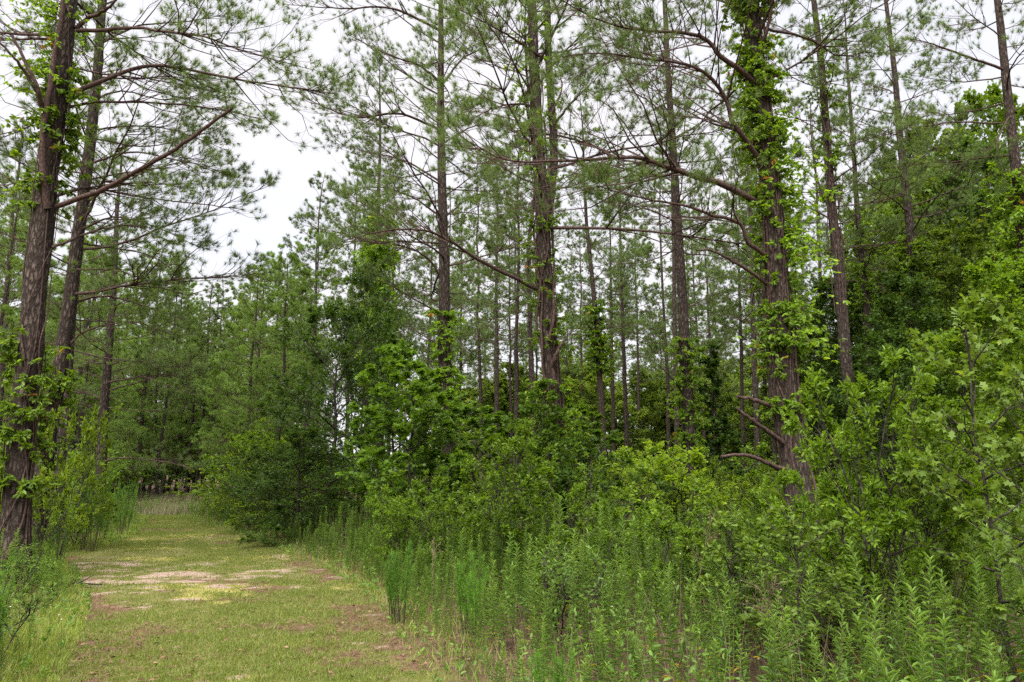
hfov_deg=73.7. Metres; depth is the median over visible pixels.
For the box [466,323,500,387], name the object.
pine tree
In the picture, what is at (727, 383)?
broadleaf tree
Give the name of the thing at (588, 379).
broadleaf tree
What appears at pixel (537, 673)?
feathery weed
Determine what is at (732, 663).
tall weed
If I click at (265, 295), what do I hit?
pine tree
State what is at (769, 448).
broadleaf tree
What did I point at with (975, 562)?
tall weed
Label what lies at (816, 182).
pine tree
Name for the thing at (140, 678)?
leaf litter
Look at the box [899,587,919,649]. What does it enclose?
tall weed
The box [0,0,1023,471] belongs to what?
sky
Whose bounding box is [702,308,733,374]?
pine tree
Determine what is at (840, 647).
tall weed
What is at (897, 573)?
tall weed
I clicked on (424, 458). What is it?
woodland bush
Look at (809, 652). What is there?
tall weed
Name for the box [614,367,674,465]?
broadleaf tree
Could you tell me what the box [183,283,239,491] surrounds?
pine tree
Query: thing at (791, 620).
tall weed
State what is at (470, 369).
pine tree
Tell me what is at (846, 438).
leafy shrub
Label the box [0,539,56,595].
bushy weed
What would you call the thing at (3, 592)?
feathery weed
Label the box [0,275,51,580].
woody vine
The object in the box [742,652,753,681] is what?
tall weed
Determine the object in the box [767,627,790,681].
tall weed
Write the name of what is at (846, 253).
broadleaf tree
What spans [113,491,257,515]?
rough grass
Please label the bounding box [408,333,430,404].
pine tree
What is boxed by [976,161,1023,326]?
climbing vine
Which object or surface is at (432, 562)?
dead stalk
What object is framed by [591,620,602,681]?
tall weed
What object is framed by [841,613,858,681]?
tall weed
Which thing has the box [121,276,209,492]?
pine tree
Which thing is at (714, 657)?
tall weed
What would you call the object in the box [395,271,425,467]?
pine tree
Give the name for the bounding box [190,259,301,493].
pine tree
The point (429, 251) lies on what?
pine tree
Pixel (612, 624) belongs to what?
tall weed
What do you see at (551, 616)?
tall weed
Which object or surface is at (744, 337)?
pine tree
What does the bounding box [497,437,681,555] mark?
woodland bush
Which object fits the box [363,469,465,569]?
leafy shrub
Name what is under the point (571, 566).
bushy weed
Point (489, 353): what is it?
pine tree
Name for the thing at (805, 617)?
tall weed
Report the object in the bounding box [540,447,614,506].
woodland bush
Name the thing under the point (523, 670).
tall weed
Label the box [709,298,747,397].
pine tree
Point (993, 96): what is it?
broadleaf tree
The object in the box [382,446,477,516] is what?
woodland bush
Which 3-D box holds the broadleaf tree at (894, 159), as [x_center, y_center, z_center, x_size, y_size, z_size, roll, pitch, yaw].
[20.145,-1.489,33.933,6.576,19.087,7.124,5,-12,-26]
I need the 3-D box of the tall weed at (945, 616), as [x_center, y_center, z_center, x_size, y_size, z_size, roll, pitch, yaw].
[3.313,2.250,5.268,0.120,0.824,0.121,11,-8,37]
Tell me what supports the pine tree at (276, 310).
on the ground at (192, 573)
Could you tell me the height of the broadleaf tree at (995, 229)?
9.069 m
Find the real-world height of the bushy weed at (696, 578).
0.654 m
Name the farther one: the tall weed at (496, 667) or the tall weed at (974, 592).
the tall weed at (974, 592)
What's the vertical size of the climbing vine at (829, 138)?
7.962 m
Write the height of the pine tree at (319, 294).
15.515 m
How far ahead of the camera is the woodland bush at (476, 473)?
17.90 m
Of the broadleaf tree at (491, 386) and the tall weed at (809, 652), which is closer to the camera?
the tall weed at (809, 652)
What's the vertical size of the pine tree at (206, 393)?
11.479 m
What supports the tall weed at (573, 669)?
on the ground at (192, 573)
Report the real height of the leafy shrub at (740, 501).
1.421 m
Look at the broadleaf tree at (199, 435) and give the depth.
49.65 m
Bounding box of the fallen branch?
[69,575,101,587]
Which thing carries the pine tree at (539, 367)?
on the ground at (192, 573)
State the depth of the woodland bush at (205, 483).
25.97 m
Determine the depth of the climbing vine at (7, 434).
10.04 m
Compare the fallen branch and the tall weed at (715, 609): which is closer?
the tall weed at (715, 609)
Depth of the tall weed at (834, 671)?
3.69 m
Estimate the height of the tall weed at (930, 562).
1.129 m
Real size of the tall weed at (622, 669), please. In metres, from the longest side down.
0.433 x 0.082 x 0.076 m
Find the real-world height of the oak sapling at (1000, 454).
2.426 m
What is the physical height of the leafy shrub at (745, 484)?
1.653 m
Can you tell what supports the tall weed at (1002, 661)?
on the ground at (192, 573)
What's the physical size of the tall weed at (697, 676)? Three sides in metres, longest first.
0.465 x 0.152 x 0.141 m
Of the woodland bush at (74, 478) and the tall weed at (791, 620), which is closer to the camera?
the tall weed at (791, 620)
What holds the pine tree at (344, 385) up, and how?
on the ground at (192, 573)
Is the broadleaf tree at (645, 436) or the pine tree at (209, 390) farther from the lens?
the broadleaf tree at (645, 436)
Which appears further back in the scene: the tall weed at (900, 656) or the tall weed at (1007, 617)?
the tall weed at (1007, 617)
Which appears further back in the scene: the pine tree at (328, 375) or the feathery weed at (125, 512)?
the pine tree at (328, 375)
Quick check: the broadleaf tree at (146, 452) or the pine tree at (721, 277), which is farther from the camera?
the broadleaf tree at (146, 452)
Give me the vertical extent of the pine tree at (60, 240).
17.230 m
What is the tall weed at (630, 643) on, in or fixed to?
on the ground at (192, 573)
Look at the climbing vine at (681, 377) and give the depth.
17.45 m
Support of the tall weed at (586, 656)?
on the ground at (192, 573)
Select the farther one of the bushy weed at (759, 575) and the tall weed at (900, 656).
the bushy weed at (759, 575)
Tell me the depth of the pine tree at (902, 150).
19.15 m
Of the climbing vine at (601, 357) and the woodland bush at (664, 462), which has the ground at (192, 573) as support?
the woodland bush at (664, 462)
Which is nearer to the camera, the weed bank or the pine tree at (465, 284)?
the weed bank
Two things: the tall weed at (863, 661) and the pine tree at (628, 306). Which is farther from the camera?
the pine tree at (628, 306)
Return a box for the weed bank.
[0,476,1023,666]
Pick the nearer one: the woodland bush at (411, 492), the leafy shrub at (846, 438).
the leafy shrub at (846, 438)
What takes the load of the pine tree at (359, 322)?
on the ground at (192, 573)
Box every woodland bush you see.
[49,474,87,499]
[50,452,121,503]
[54,443,129,499]
[63,479,104,517]
[74,479,118,500]
[78,453,152,497]
[79,431,156,496]
[106,438,145,496]
[109,459,192,497]
[183,417,338,514]
[199,429,310,502]
[203,472,246,502]
[206,430,317,509]
[258,458,332,496]
[304,477,368,510]
[337,447,375,503]
[372,435,475,495]
[381,477,503,558]
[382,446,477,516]
[403,462,491,495]
[415,444,479,482]
[421,452,505,485]
[456,447,508,473]
[489,490,534,524]
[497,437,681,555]
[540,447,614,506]
[577,440,738,553]
[588,467,627,495]
[592,451,642,498]
[608,445,681,500]
[668,458,733,483]
[703,433,753,472]
[704,448,753,478]
[710,442,869,506]
[735,475,838,530]
[832,448,938,515]
[867,469,956,508]
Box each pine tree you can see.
[0,0,290,552]
[0,0,369,582]
[0,4,167,530]
[0,118,63,432]
[0,163,75,450]
[0,180,64,455]
[0,212,79,451]
[0,237,23,423]
[2,243,134,433]
[13,224,147,454]
[37,250,143,503]
[37,306,102,474]
[39,135,212,523]
[39,226,153,481]
[85,267,160,481]
[89,239,199,495]
[94,276,169,480]
[115,307,197,494]
[117,373,157,482]
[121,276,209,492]
[123,287,209,494]
[125,261,210,496]
[148,308,231,493]
[160,292,210,490]
[169,279,234,489]
[171,273,248,493]
[179,329,224,488]
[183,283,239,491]
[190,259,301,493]
[191,361,233,491]
[192,304,266,487]
[194,265,306,516]
[194,301,256,486]
[209,294,273,443]
[217,250,327,500]
[221,243,312,443]
[226,290,273,487]
[233,223,361,496]
[242,268,332,444]
[261,0,576,517]
[263,296,331,446]
[264,170,358,493]
[277,257,327,381]
[304,143,396,457]
[314,0,836,536]
[315,322,339,410]
[318,59,451,490]
[330,250,399,446]
[333,353,362,443]
[342,196,414,492]
[347,163,438,455]
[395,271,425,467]
[397,196,462,482]
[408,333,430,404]
[411,0,911,577]
[411,186,483,350]
[419,205,491,445]
[420,295,466,446]
[424,150,533,478]
[429,276,475,387]
[450,257,490,401]
[454,142,540,469]
[462,340,478,402]
[466,313,501,482]
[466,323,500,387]
[469,217,537,468]
[473,89,564,494]
[474,69,593,509]
[476,195,559,489]
[477,315,503,386]
[508,253,569,432]
[519,329,542,380]
[533,331,541,378]
[538,279,596,401]
[552,90,654,500]
[555,222,608,436]
[559,304,589,366]
[566,176,659,500]
[570,0,823,521]
[576,137,677,492]
[578,300,607,388]
[580,335,617,387]
[600,293,631,407]
[602,277,647,427]
[606,213,668,496]
[606,275,664,401]
[616,80,739,503]
[623,137,707,473]
[629,337,649,393]
[635,294,672,391]
[642,340,659,377]
[646,303,672,392]
[650,336,669,372]
[656,238,735,433]
[659,283,705,400]
[665,191,738,459]
[671,193,746,458]
[690,170,763,473]
[692,288,749,402]
[701,83,808,483]
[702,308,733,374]
[709,123,818,473]
[709,153,807,469]
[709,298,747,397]
[723,180,811,470]
[726,210,760,364]
[735,301,767,395]
[736,0,938,534]
[739,319,761,390]
[743,268,808,370]
[746,225,831,416]
[757,111,882,468]
[784,0,950,509]
[797,0,1023,345]
[847,135,898,326]
[857,0,1023,287]
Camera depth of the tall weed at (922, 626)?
4.25 m
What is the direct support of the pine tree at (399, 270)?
on the ground at (192, 573)
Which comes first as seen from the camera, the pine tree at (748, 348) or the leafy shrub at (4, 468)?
the leafy shrub at (4, 468)
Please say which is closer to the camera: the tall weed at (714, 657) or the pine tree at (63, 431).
the tall weed at (714, 657)
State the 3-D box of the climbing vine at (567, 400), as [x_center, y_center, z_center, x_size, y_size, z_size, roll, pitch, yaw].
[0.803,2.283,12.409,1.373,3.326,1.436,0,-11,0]
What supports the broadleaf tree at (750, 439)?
on the ground at (192, 573)
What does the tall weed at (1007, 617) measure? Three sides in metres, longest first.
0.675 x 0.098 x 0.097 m
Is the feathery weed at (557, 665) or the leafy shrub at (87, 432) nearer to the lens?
the feathery weed at (557, 665)
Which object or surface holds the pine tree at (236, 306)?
on the ground at (192, 573)
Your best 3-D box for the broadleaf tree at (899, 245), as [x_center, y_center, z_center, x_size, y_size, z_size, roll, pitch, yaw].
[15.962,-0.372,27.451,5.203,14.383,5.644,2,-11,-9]
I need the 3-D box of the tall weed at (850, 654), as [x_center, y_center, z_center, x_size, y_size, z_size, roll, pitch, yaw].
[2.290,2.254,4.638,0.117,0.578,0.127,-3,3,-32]
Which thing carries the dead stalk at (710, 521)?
on the ground at (192, 573)
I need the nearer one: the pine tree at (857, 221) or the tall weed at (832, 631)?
the tall weed at (832, 631)
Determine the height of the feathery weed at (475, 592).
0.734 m
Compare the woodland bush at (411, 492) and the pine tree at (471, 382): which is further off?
the pine tree at (471, 382)
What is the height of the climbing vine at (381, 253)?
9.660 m
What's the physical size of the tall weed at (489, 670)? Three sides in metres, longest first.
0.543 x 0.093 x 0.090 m
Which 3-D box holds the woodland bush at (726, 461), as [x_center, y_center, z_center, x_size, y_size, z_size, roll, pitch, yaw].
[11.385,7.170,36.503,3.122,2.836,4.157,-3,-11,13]
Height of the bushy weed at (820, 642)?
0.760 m
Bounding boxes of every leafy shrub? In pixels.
[0,446,58,519]
[0,450,105,562]
[43,403,122,555]
[48,491,120,545]
[164,481,211,503]
[199,491,244,514]
[224,499,269,530]
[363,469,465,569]
[443,417,633,591]
[504,455,634,599]
[582,481,736,612]
[638,484,707,520]
[640,474,694,512]
[690,475,861,634]
[693,475,770,541]
[698,460,743,509]
[700,470,740,509]
[723,472,784,529]
[732,480,771,518]
[734,481,776,507]
[735,487,752,511]
[742,466,775,498]
[743,464,778,498]
[749,446,924,639]
[773,343,1010,662]
[862,378,1014,643]
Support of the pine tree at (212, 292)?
on the ground at (192, 573)
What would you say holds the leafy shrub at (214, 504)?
on the ground at (192, 573)
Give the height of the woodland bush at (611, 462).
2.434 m
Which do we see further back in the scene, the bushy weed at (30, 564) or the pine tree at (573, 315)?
the pine tree at (573, 315)
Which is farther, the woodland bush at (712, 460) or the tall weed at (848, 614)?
the woodland bush at (712, 460)
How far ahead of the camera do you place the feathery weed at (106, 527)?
15.53 m
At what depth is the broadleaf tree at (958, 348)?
12.38 m
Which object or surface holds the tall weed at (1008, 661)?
on the ground at (192, 573)
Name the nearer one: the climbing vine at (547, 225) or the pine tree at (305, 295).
the climbing vine at (547, 225)
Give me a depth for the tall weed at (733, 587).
5.40 m
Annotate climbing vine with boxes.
[0,0,135,275]
[0,65,105,400]
[0,325,73,576]
[33,367,84,523]
[349,211,404,476]
[423,305,471,487]
[503,3,569,328]
[515,203,579,491]
[520,378,594,523]
[575,297,620,437]
[664,336,712,500]
[714,0,786,263]
[720,0,818,495]
[724,148,854,497]
[797,14,853,312]
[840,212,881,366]
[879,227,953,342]
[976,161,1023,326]
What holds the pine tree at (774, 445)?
on the ground at (192, 573)
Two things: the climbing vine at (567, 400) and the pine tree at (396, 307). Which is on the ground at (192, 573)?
the pine tree at (396, 307)
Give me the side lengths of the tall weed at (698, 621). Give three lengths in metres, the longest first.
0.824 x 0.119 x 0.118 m
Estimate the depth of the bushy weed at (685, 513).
10.78 m
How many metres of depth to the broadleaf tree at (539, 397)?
50.98 m
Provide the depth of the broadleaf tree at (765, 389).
30.11 m
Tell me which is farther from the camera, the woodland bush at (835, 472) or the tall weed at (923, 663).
the woodland bush at (835, 472)
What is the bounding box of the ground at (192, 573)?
[0,475,1023,681]
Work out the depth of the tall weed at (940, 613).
4.58 m
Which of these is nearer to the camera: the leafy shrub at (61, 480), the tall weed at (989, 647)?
the tall weed at (989, 647)
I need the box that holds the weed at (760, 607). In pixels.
[741,571,805,673]
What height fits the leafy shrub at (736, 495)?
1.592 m
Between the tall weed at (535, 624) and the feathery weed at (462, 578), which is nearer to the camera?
the tall weed at (535, 624)
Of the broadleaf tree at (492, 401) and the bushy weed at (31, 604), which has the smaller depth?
the bushy weed at (31, 604)
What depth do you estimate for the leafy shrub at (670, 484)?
16.55 m
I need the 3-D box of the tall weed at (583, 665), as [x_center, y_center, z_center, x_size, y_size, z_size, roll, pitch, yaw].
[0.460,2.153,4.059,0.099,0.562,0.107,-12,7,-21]
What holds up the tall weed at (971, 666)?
on the ground at (192, 573)
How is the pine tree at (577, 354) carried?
on the ground at (192, 573)
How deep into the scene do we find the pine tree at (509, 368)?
38.44 m
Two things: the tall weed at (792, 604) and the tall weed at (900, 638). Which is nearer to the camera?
the tall weed at (900, 638)
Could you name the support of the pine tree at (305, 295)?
on the ground at (192, 573)
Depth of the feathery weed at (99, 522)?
13.77 m
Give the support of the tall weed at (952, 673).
on the ground at (192, 573)
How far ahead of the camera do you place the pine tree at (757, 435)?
26.74 m
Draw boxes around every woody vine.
[0,197,58,532]
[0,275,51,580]
[0,393,11,502]
[533,212,567,454]
[536,75,548,349]
[542,116,563,463]
[742,22,795,469]
[790,287,822,525]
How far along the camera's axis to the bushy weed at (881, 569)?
6.19 m
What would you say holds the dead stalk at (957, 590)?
on the ground at (192, 573)
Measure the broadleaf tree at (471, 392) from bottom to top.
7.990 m
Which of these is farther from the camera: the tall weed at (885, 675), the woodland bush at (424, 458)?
the woodland bush at (424, 458)
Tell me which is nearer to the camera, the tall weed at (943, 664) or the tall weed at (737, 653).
the tall weed at (943, 664)
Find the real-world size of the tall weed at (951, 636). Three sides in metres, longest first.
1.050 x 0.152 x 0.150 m
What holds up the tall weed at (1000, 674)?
on the ground at (192, 573)
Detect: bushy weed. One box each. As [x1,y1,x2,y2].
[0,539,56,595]
[0,580,65,663]
[501,540,630,646]
[529,537,597,615]
[558,510,617,581]
[651,506,723,564]
[679,564,740,603]
[709,548,803,643]
[779,582,863,673]
[786,505,902,585]
[786,586,874,676]
[805,526,933,647]
[991,506,1023,555]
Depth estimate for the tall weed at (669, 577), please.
5.42 m
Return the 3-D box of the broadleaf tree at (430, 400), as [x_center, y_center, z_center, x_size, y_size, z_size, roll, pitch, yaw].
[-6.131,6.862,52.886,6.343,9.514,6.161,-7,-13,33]
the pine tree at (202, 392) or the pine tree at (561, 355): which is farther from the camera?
the pine tree at (202, 392)
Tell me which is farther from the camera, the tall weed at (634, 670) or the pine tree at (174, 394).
the pine tree at (174, 394)
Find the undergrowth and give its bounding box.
[0,496,1023,681]
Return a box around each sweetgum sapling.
[334,338,452,525]
[355,356,469,537]
[426,400,532,522]
[501,377,583,534]
[535,402,629,520]
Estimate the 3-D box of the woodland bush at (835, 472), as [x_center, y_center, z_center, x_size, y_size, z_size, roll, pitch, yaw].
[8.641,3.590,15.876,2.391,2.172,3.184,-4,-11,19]
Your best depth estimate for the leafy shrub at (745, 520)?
6.93 m
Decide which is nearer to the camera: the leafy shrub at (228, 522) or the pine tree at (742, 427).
the leafy shrub at (228, 522)
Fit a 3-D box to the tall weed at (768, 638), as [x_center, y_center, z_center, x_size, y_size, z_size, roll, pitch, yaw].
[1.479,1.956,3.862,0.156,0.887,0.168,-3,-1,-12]
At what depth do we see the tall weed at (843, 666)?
4.10 m
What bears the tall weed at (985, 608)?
on the ground at (192, 573)
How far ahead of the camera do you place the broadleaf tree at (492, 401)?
42.43 m
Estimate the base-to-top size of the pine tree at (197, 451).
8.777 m
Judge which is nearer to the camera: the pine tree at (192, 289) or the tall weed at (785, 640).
the tall weed at (785, 640)
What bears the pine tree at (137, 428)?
on the ground at (192, 573)
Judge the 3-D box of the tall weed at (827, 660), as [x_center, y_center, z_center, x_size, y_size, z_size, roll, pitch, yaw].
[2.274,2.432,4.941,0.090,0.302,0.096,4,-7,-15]
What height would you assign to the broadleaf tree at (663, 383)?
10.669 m
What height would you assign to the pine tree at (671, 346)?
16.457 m
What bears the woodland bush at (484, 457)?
on the ground at (192, 573)
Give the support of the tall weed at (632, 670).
on the ground at (192, 573)
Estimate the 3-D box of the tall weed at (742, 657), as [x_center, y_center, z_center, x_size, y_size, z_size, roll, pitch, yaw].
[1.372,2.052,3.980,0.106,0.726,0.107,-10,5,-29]
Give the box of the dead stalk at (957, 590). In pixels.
[946,567,969,670]
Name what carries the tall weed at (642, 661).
on the ground at (192, 573)
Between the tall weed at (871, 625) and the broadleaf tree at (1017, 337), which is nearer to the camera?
the tall weed at (871, 625)
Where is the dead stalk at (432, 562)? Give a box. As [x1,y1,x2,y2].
[428,540,439,605]
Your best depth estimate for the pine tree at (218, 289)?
41.62 m
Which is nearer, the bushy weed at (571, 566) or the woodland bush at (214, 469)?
the bushy weed at (571, 566)
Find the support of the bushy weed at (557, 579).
on the ground at (192, 573)
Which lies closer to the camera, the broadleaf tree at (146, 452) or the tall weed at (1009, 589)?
the tall weed at (1009, 589)
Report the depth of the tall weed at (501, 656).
4.46 m
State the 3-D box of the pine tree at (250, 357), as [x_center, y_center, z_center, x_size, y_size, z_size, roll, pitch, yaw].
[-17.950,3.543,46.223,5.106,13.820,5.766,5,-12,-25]
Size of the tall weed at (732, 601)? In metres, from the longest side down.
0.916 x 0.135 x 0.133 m
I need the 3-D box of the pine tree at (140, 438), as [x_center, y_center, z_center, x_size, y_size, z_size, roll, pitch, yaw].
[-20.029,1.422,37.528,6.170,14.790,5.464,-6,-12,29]
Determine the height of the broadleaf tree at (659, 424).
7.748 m
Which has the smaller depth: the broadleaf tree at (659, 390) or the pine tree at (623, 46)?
the pine tree at (623, 46)
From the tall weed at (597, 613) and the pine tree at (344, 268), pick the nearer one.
the tall weed at (597, 613)
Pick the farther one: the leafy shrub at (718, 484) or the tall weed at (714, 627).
the leafy shrub at (718, 484)
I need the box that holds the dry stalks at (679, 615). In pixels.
[0,492,1023,681]
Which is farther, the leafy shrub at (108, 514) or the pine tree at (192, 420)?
the pine tree at (192, 420)
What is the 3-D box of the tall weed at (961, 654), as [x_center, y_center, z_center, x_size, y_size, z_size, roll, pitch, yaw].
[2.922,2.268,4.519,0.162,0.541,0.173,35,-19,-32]
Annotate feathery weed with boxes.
[0,552,19,638]
[0,576,18,641]
[54,495,77,560]
[77,479,98,549]
[79,453,116,551]
[98,489,116,540]
[114,479,135,534]
[121,482,139,530]
[383,551,408,618]
[384,539,414,625]
[454,549,485,634]
[460,563,489,640]
[497,511,521,597]
[527,641,557,681]
[548,649,575,681]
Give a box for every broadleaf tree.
[87,398,132,479]
[117,417,184,492]
[143,411,198,490]
[151,416,224,492]
[181,403,230,479]
[220,449,299,532]
[229,424,361,546]
[247,297,416,541]
[295,258,417,518]
[402,372,468,461]
[430,387,483,450]
[455,378,537,466]
[459,390,523,462]
[471,361,545,462]
[499,379,544,458]
[525,353,590,465]
[541,364,607,454]
[564,362,642,464]
[564,376,608,450]
[588,396,662,476]
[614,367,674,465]
[621,379,671,456]
[632,395,683,463]
[654,371,693,446]
[656,387,734,467]
[671,401,741,472]
[694,361,752,468]
[710,389,753,466]
[723,387,772,480]
[724,356,768,437]
[737,401,763,479]
[746,358,832,474]
[763,296,867,478]
[801,271,914,479]
[809,343,900,499]
[823,196,895,452]
[824,325,949,511]
[827,230,911,455]
[849,160,952,419]
[854,270,991,480]
[859,142,949,305]
[860,115,1011,389]
[880,322,1023,521]
[884,217,1023,494]
[917,135,1019,500]
[930,80,1023,332]
[930,254,1023,496]
[949,201,1023,402]
[966,328,1023,537]
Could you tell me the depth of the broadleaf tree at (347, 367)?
17.50 m
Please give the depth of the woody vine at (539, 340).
12.96 m
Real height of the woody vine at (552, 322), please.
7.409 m
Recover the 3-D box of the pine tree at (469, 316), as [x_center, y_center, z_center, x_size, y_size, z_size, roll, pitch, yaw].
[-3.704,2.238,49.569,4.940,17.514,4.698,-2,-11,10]
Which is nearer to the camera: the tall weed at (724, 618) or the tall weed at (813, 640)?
the tall weed at (813, 640)
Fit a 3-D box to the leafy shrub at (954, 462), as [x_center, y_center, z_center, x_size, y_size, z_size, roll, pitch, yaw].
[4.096,1.675,6.758,1.453,2.612,1.817,-10,-14,42]
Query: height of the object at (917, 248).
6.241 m
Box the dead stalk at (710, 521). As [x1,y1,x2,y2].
[687,509,720,638]
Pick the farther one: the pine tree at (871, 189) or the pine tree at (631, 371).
the pine tree at (631, 371)
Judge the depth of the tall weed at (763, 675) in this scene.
4.40 m
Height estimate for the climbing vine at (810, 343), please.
6.471 m
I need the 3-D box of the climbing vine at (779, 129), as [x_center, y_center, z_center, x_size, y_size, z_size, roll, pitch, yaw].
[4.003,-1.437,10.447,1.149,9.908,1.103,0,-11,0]
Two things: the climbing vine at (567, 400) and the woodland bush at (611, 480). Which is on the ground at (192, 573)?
the woodland bush at (611, 480)
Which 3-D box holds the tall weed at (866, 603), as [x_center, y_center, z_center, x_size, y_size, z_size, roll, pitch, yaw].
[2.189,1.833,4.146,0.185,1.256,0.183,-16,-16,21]
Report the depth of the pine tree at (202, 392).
55.69 m
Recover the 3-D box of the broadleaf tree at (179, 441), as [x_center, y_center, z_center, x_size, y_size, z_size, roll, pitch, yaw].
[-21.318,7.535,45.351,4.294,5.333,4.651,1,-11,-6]
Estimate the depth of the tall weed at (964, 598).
5.39 m
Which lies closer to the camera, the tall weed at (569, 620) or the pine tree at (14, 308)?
the tall weed at (569, 620)
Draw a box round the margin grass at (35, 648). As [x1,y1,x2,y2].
[0,513,626,681]
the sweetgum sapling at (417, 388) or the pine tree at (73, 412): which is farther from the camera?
the pine tree at (73, 412)
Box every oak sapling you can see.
[680,510,779,651]
[734,505,872,681]
[899,288,1023,681]
[922,361,1023,664]
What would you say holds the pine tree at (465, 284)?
on the ground at (192, 573)
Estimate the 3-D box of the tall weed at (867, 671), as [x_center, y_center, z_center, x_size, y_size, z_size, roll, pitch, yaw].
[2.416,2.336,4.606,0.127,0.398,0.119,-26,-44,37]
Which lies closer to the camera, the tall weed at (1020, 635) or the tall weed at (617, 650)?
the tall weed at (1020, 635)
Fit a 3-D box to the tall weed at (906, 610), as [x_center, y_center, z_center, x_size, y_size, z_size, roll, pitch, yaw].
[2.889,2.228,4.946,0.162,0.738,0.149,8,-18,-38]
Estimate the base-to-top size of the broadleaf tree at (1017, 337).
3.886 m
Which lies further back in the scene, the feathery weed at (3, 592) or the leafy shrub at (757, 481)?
the leafy shrub at (757, 481)
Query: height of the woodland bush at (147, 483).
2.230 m
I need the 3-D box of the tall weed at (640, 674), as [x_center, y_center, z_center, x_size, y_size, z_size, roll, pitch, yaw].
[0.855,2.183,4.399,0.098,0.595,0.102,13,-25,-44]
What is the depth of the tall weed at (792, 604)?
5.41 m
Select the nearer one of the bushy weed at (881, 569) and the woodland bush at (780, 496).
the bushy weed at (881, 569)
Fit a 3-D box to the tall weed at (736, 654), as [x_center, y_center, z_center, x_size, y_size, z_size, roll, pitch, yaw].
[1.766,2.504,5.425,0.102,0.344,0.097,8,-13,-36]
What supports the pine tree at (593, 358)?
on the ground at (192, 573)
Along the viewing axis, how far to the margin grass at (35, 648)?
6.85 m
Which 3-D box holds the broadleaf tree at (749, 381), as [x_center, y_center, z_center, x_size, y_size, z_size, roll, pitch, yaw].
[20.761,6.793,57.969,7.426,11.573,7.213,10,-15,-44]
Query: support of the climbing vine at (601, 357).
attached to the pine tree at (588, 256)
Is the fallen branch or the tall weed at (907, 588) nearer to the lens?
the tall weed at (907, 588)
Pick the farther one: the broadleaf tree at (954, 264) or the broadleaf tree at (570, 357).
the broadleaf tree at (570, 357)
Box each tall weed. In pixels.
[0,635,6,681]
[469,640,476,671]
[479,652,496,681]
[493,660,500,681]
[496,642,507,681]
[512,630,525,681]
[517,653,528,681]
[529,604,549,680]
[538,623,549,681]
[544,579,557,676]
[551,634,569,681]
[556,605,573,667]
[564,640,574,680]
[569,656,578,681]
[570,664,576,681]
[579,659,588,681]
[583,643,594,681]
[588,605,612,673]
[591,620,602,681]
[593,615,604,679]
[596,624,617,681]
[600,661,610,681]
[607,623,615,680]
[611,628,625,681]
[620,662,627,681]
[621,629,649,679]
[630,654,637,681]
[630,659,636,681]
[635,631,646,681]
[636,572,658,669]
[639,645,644,680]
[643,622,662,681]
[657,581,684,681]
[657,651,665,681]
[658,561,676,668]
[670,659,683,681]
[675,631,688,671]
[681,642,693,680]
[684,577,721,658]
[689,595,721,681]
[692,669,703,681]
[700,656,709,681]
[701,616,723,681]
[705,588,748,681]
[709,636,723,681]
[713,582,731,679]
[717,578,736,671]
[717,650,730,680]
[720,568,759,676]
[722,610,740,677]
[724,619,733,672]
[730,635,739,676]
[732,619,741,681]
[733,589,744,670]
[735,633,750,681]
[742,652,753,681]
[758,570,785,679]
[758,590,782,680]
[759,609,783,681]
[764,609,784,681]
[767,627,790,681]
[778,605,801,680]
[779,612,794,675]
[781,652,798,681]
[786,565,814,681]
[786,596,808,678]
[788,610,806,679]
[794,566,819,681]
[800,615,822,681]
[801,604,812,675]
[808,642,820,681]
[809,633,830,681]
[810,677,824,681]
[818,656,826,681]
[822,655,831,680]
[828,626,860,681]
[828,662,844,681]
[830,608,848,681]
[833,635,847,681]
[839,632,857,680]
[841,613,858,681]
[841,661,850,681]
[845,537,894,676]
[846,609,858,677]
[849,610,879,681]
[855,669,867,681]
[858,641,866,681]
[861,594,886,681]
[862,632,886,681]
[862,657,874,681]
[865,571,886,660]
[869,646,898,681]
[877,598,893,674]
[881,554,904,661]
[887,610,900,673]
[888,631,920,681]
[889,582,913,669]
[889,596,906,680]
[892,619,926,681]
[894,668,901,681]
[895,634,904,675]
[898,570,936,679]
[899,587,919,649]
[899,596,915,676]
[904,582,937,681]
[905,608,938,681]
[912,632,934,681]
[918,551,948,681]
[928,580,954,679]
[930,579,958,680]
[930,613,958,681]
[935,567,968,681]
[936,645,949,679]
[945,645,969,681]
[949,651,964,681]
[957,591,970,661]
[960,532,1023,681]
[960,625,974,681]
[962,554,994,681]
[966,565,986,677]
[966,635,975,679]
[976,582,992,681]
[980,523,1023,674]
[980,629,1003,680]
[981,578,1023,681]
[984,669,1002,681]
[987,649,1002,680]
[987,657,1005,681]
[996,651,1012,681]
[1004,596,1012,672]
[1011,623,1023,677]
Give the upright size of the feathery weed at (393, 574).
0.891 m
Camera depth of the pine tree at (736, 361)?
44.73 m
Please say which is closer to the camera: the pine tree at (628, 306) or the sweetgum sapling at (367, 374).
the sweetgum sapling at (367, 374)
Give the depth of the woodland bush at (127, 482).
31.82 m
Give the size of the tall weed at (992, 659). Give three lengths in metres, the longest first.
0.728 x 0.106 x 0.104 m
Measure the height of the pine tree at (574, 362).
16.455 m
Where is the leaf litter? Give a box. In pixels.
[0,516,604,681]
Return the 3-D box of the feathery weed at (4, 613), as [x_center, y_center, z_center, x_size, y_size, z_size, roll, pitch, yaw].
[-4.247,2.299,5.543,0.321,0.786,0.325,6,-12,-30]

